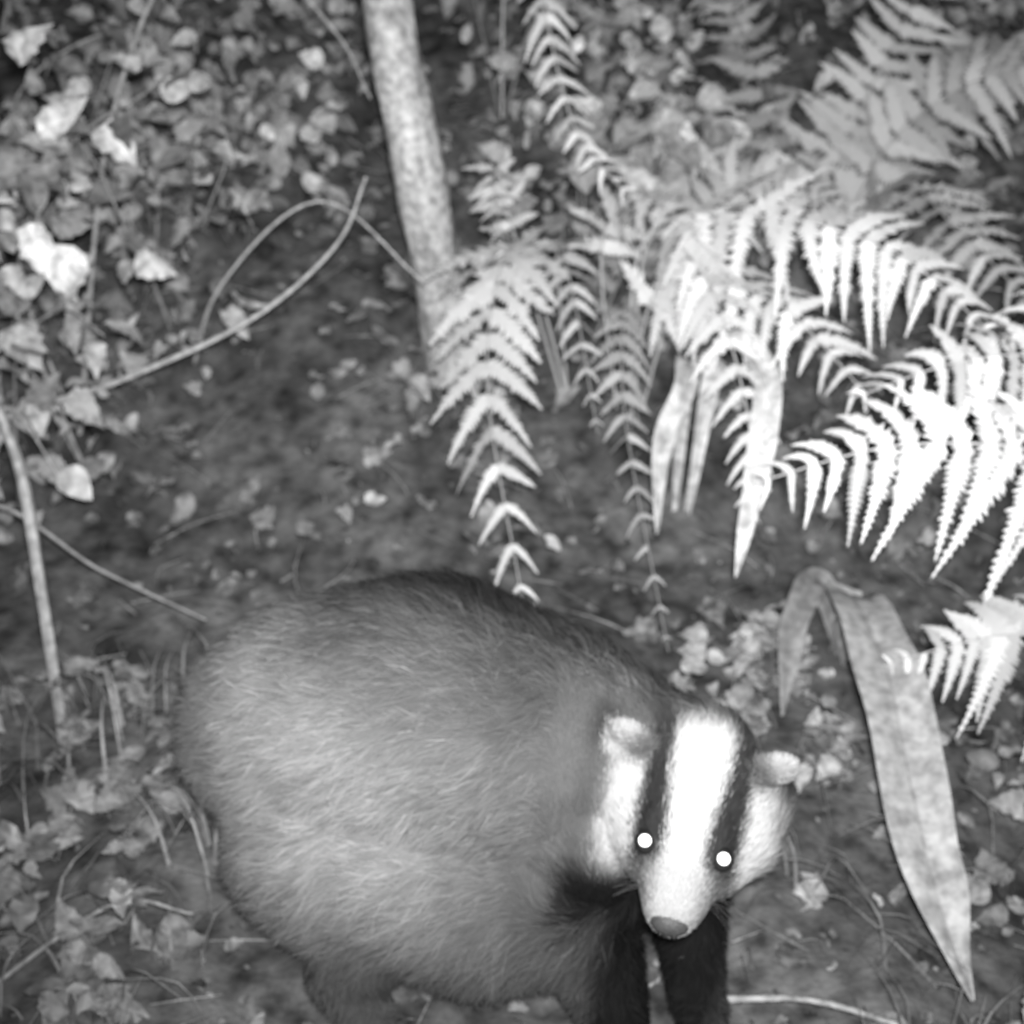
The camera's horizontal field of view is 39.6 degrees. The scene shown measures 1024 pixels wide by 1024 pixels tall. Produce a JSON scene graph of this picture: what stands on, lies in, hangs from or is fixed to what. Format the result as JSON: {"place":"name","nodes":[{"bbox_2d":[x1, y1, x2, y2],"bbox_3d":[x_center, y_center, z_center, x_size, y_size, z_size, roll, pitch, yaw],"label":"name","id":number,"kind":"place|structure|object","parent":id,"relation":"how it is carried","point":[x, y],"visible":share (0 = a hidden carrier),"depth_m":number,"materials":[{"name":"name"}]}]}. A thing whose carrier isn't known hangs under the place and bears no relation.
{"place":"outdoors","nodes":[
{"label":"outdoors","id":0,"kind":"place"},
{"bbox_2d":[0,0,1023,1023],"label":"ground","id":1,"kind":"structure","parent":0,"point":[252,438],"depth_m":2.19,"materials":[{"name":"soil"}]},
{"bbox_2d":[0,650,207,1023],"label":"woodland herb","id":2,"kind":"object","parent":1,"relation":"on","point":[73,1002],"visible":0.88,"depth_m":1.53,"materials":[{"name":"grey plant"}]},
{"bbox_2d":[0,0,426,743],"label":"bramble shrub","id":3,"kind":"object","parent":1,"relation":"on","point":[114,144],"visible":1,"depth_m":2.07,"materials":[{"name":"grey plant"}]},
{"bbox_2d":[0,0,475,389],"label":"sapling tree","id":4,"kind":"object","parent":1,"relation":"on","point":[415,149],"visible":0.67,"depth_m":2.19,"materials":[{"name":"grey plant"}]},
{"bbox_2d":[166,561,801,1023],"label":"badger","id":5,"kind":"object","parent":1,"relation":"on","point":[460,787],"visible":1,"depth_m":1.33,"materials":[{"name":"fur"}]},
{"bbox_2d":[0,0,1023,577],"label":"ivy ground cover","id":6,"kind":"object","parent":1,"relation":"on","point":[276,120],"visible":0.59,"depth_m":2.56,"materials":[{"name":"grey plant"}]},
{"bbox_2d":[0,615,1023,1023],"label":"grass","id":7,"kind":"structure","parent":1,"relation":"on","point":[118,715],"depth_m":1.60,"materials":[{"name":"grey plant"}]},
{"bbox_2d":[0,50,1023,1023],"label":"fallen twigs","id":8,"kind":"object","parent":1,"relation":"on","point":[654,982],"visible":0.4,"depth_m":2.06,"materials":[{"name":"grey wood"}]},
{"bbox_2d":[0,0,1023,1023],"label":"leaf litter","id":9,"kind":"object","parent":1,"relation":"on","point":[810,891],"visible":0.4,"depth_m":2.12,"materials":[{"name":"grey plant"}]},
{"bbox_2d":[424,158,703,600],"bbox_3d":[0.043,-0.290,2.207,0.336,0.421,0.940,10,31,17],"label":"fern plant","id":10,"kind":"object","parent":1,"relation":"on","point":[485,289],"visible":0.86,"depth_m":2.07,"materials":[{"name":"white plant"}]},
{"bbox_2d":[474,0,712,221],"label":"fern plant","id":11,"kind":"object","parent":1,"relation":"on","point":[548,19],"visible":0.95,"depth_m":2.25,"materials":[{"name":"grey plant"}]},
{"bbox_2d":[562,78,775,328],"bbox_3d":[0.252,-0.537,2.506,0.400,0.368,0.384,17,34,27],"label":"broadleaf plant","id":12,"kind":"object","parent":1,"relation":"on","point":[636,166],"visible":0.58,"depth_m":2.49,"materials":[{"name":"grey plant"}]},
{"bbox_2d":[652,329,782,577],"bbox_3d":[0.274,-0.048,1.953,0.169,0.331,0.375,0,30,0],"label":"harts tongue fern","id":13,"kind":"object","parent":1,"relation":"on","point":[671,427],"visible":0.9,"depth_m":1.94,"materials":[{"name":"white plant"}]},
{"bbox_2d":[668,600,867,799],"bbox_3d":[0.306,0.238,1.800,0.246,0.110,0.377,0,30,0],"label":"woodland herb","id":14,"kind":"object","parent":1,"relation":"on","point":[753,640],"visible":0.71,"depth_m":1.83,"materials":[{"name":"grey plant"}]},
{"bbox_2d":[566,135,999,652],"bbox_3d":[0.356,-0.236,2.092,0.501,0.498,0.742,-6,31,-10],"label":"fern plant","id":15,"kind":"object","parent":1,"relation":"on","point":[699,249],"visible":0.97,"depth_m":1.99,"materials":[{"name":"white plant"}]},
{"bbox_2d":[696,0,1023,315],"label":"fern plant","id":16,"kind":"object","parent":1,"relation":"on","point":[886,117],"visible":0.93,"depth_m":2.53,"materials":[{"name":"grey plant"}]},
{"bbox_2d":[778,568,974,1001],"bbox_3d":[0.403,0.273,1.647,0.140,0.187,0.646,0,30,0],"label":"harts tongue fern","id":17,"kind":"object","parent":1,"relation":"on","point":[865,633],"visible":1,"depth_m":1.57,"materials":[{"name":"grey plant"}]},
{"bbox_2d":[753,290,1023,761],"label":"fern plant","id":18,"kind":"object","parent":1,"relation":"on","point":[1003,620],"visible":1,"depth_m":1.65,"materials":[{"name":"white plant"}]},
{"bbox_2d":[935,711,1023,1017],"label":"woodland herb","id":19,"kind":"object","parent":1,"relation":"on","point":[1011,801],"visible":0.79,"depth_m":1.63,"materials":[{"name":"grey plant"}]}
]}

